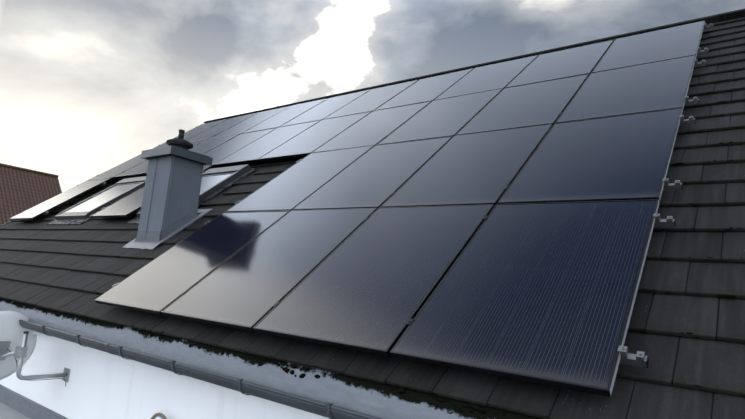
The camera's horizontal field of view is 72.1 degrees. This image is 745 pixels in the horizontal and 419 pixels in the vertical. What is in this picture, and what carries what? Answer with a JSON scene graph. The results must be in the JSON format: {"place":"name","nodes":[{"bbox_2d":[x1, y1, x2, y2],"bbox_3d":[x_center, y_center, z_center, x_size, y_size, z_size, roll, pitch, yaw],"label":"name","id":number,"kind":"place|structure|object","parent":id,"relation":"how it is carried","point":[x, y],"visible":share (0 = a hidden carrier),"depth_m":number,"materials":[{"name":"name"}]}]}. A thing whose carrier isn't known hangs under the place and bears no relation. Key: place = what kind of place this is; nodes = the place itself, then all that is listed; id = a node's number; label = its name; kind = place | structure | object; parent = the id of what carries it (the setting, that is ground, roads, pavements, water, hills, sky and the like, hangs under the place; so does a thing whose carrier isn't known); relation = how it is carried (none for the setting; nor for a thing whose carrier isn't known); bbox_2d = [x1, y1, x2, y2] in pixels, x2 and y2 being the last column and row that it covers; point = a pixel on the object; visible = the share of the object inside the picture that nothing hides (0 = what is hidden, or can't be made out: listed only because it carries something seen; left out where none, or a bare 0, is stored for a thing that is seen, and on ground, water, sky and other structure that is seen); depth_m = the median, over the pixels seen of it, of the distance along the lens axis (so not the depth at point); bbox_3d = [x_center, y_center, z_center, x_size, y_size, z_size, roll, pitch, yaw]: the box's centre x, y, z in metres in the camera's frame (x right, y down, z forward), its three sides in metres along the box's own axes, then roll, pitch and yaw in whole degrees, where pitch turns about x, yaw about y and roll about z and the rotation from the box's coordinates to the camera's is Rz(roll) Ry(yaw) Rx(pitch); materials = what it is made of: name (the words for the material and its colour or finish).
{"place":"outdoors","nodes":[
{"label":"outdoors","id":0,"kind":"place"},
{"bbox_2d":[0,402,29,418],"bbox_3d":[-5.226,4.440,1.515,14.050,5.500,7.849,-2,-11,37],"label":"extension flat roof","id":1,"kind":"structure","parent":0,"point":[7,412],"depth_m":6.10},
{"bbox_2d":[0,384,67,418],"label":"wall base band","id":2,"kind":"object","parent":1,"relation":"on","point":[25,406],"depth_m":6.11,"materials":[{"name":"grey paint"}]},
{"bbox_2d":[151,413,166,418],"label":"cable conduit loop","id":3,"kind":"object","parent":1,"relation":"on","point":[155,415],"visible":1,"depth_m":4.39,"materials":[{"name":"grey"}]},
{"bbox_2d":[0,163,57,177],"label":"roof ridge","id":4,"kind":"structure","parent":0,"point":[27,170],"depth_m":34.73,"materials":[{"name":"brown tile"}]},
{"bbox_2d":[0,335,312,418],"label":"house walls","id":5,"kind":"structure","parent":0,"point":[99,386],"depth_m":5.08,"materials":[{"name":"white paint"}]},
{"bbox_2d":[14,333,69,381],"bbox_3d":[-3.548,1.604,5.523,0.155,0.530,0.540,-2,-11,37],"label":"dish mounting arm","id":6,"kind":"object","parent":5,"relation":"attached to","point":[20,353],"visible":1,"depth_m":5.38},
{"bbox_2d":[0,341,14,360],"bbox_3d":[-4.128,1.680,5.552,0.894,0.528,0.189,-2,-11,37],"label":"satellite dish lnb","id":7,"kind":"object","parent":6,"relation":"attached to","point":[4,347],"visible":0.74,"depth_m":5.53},
{"bbox_2d":[0,311,36,379],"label":"satellite dish","id":8,"kind":"object","parent":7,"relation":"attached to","point":[12,330],"visible":0.6,"depth_m":5.63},
{"bbox_2d":[7,349,65,385],"bbox_3d":[-3.607,1.723,5.505,0.177,0.406,0.633,-13,-19,63],"label":"cable","id":9,"kind":"object","parent":6,"relation":"attached to","point":[41,379],"visible":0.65,"depth_m":5.56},
{"bbox_2d":[0,17,744,418],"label":"roof tiles","id":10,"kind":"object","parent":5,"relation":"on","point":[40,259],"visible":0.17,"depth_m":3.26,"materials":[{"name":"black tile"}]},
{"bbox_2d":[46,176,145,224],"bbox_3d":[-4.934,-0.163,9.489,1.340,0.197,1.720,-2,28,37],"label":"skylight","id":11,"kind":"object","parent":10,"relation":"on","point":[81,212],"visible":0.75,"depth_m":9.28,"materials":[{"name":"clear glass"}]},
{"bbox_2d":[123,209,212,248],"bbox_3d":[-2.679,0.243,6.704,0.730,0.017,0.980,-2,28,37],"label":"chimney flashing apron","id":12,"kind":"object","parent":10,"relation":"on","point":[134,243],"visible":0.56,"depth_m":6.48,"materials":[{"name":"grey metal"}]},
{"bbox_2d":[136,208,197,240],"bbox_3d":[-2.685,0.201,6.697,0.562,0.526,0.477,-2,-11,37],"label":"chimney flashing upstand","id":13,"kind":"object","parent":12,"relation":"on","point":[168,230],"depth_m":6.50,"materials":[{"name":"grey metal"}]},
{"bbox_2d":[138,129,212,238],"bbox_3d":[-2.652,-0.183,6.756,0.700,1.788,0.615,-2,-11,37],"label":"chimney","id":14,"kind":"object","parent":10,"relation":"on","point":[171,194],"visible":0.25,"depth_m":6.58,"materials":[{"name":"grey"}]},
{"bbox_2d":[126,164,256,223],"bbox_3d":[-2.735,-0.226,7.838,1.160,0.197,1.720,-2,28,37],"label":"skylight","id":15,"kind":"object","parent":10,"relation":"on","point":[215,181],"visible":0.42,"depth_m":7.86,"materials":[{"name":"clear glass"}]},
{"bbox_2d":[0,298,542,418],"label":"eave flashing","id":16,"kind":"object","parent":10,"relation":"attached to","point":[363,396],"visible":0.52,"depth_m":3.33,"materials":[{"name":"metal"}]},
{"bbox_2d":[0,300,504,414],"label":"eave moss cushions","id":17,"kind":"object","parent":16,"relation":"on","point":[401,390],"visible":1,"depth_m":3.12,"materials":[{"name":"green plant"}]},
{"bbox_2d":[9,21,704,396],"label":"solar panels","id":18,"kind":"object","parent":10,"relation":"on","point":[535,275],"visible":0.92,"depth_m":4.36,"materials":[{"name":"black glass"}]},
{"bbox_2d":[21,23,712,367],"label":"mounting brackets","id":19,"kind":"object","parent":10,"relation":"on","point":[639,358],"visible":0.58,"depth_m":3.53,"materials":[{"name":"metal"}]},
{"bbox_2d":[0,90,744,416],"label":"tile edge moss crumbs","id":20,"kind":"object","parent":10,"relation":"on","point":[720,295],"visible":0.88,"depth_m":3.07,"materials":[{"name":"green plant"}]},
{"bbox_2d":[48,25,713,367],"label":"panel clamps","id":21,"kind":"object","parent":10,"relation":"attached to","point":[409,322],"visible":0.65,"depth_m":4.42,"materials":[{"name":"grey metal"}]},
{"bbox_2d":[0,0,744,191],"label":"sky","id":22,"kind":"structure","parent":0,"point":[87,87],"materials":[{"name":"grey"}]},
{"bbox_2d":[136,20,736,410],"bbox_3d":[-0.771,-0.760,7.651,14.530,0.048,7.560,-2,28,37],"label":"roof underlay","id":23,"kind":"object","parent":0,"point":[233,186],"depth_m":7.55,"materials":[{"name":"black"}]},
{"bbox_3d":[-0.773,-0.726,7.647,14.610,0.192,7.600,-2,28,37],"label":"verge trim","id":24,"kind":"object","parent":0,"visible":0},
{"bbox_2d":[33,331,328,418],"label":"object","id":25,"kind":"structure","parent":24,"relation":"attached to","point":[270,403],"depth_m":3.87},
{"bbox_2d":[41,325,332,418],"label":"gutter brackets","id":26,"kind":"object","parent":25,"relation":"attached to","point":[327,405],"visible":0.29,"depth_m":3.38,"materials":[{"name":"grey metal"}]},
{"bbox_2d":[19,320,380,418],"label":"rain gutter","id":27,"kind":"object","parent":25,"relation":"attached to","point":[294,401],"visible":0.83,"depth_m":3.53,"materials":[{"name":"grey metal"}]},
{"bbox_3d":[-26.359,3.228,30.603,9.000,13.100,11.000,-2,-11,37],"label":"neighbouring building","id":28,"kind":"object","parent":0,"visible":0},
{"bbox_2d":[0,166,61,225],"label":"neighbouring roof","id":29,"kind":"structure","parent":28,"relation":"on","point":[21,191],"depth_m":33.23,"materials":[{"name":"tile"}]},
{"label":"house gable walls","id":30,"kind":"object","parent":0,"visible":0},
{"bbox_2d":[204,9,744,122],"bbox_3d":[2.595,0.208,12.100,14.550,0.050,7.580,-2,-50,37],"label":"roof ridge","id":31,"kind":"structure","parent":30,"relation":"on","point":[735,14],"depth_m":8.72,"materials":[{"name":"tile"}]}
]}

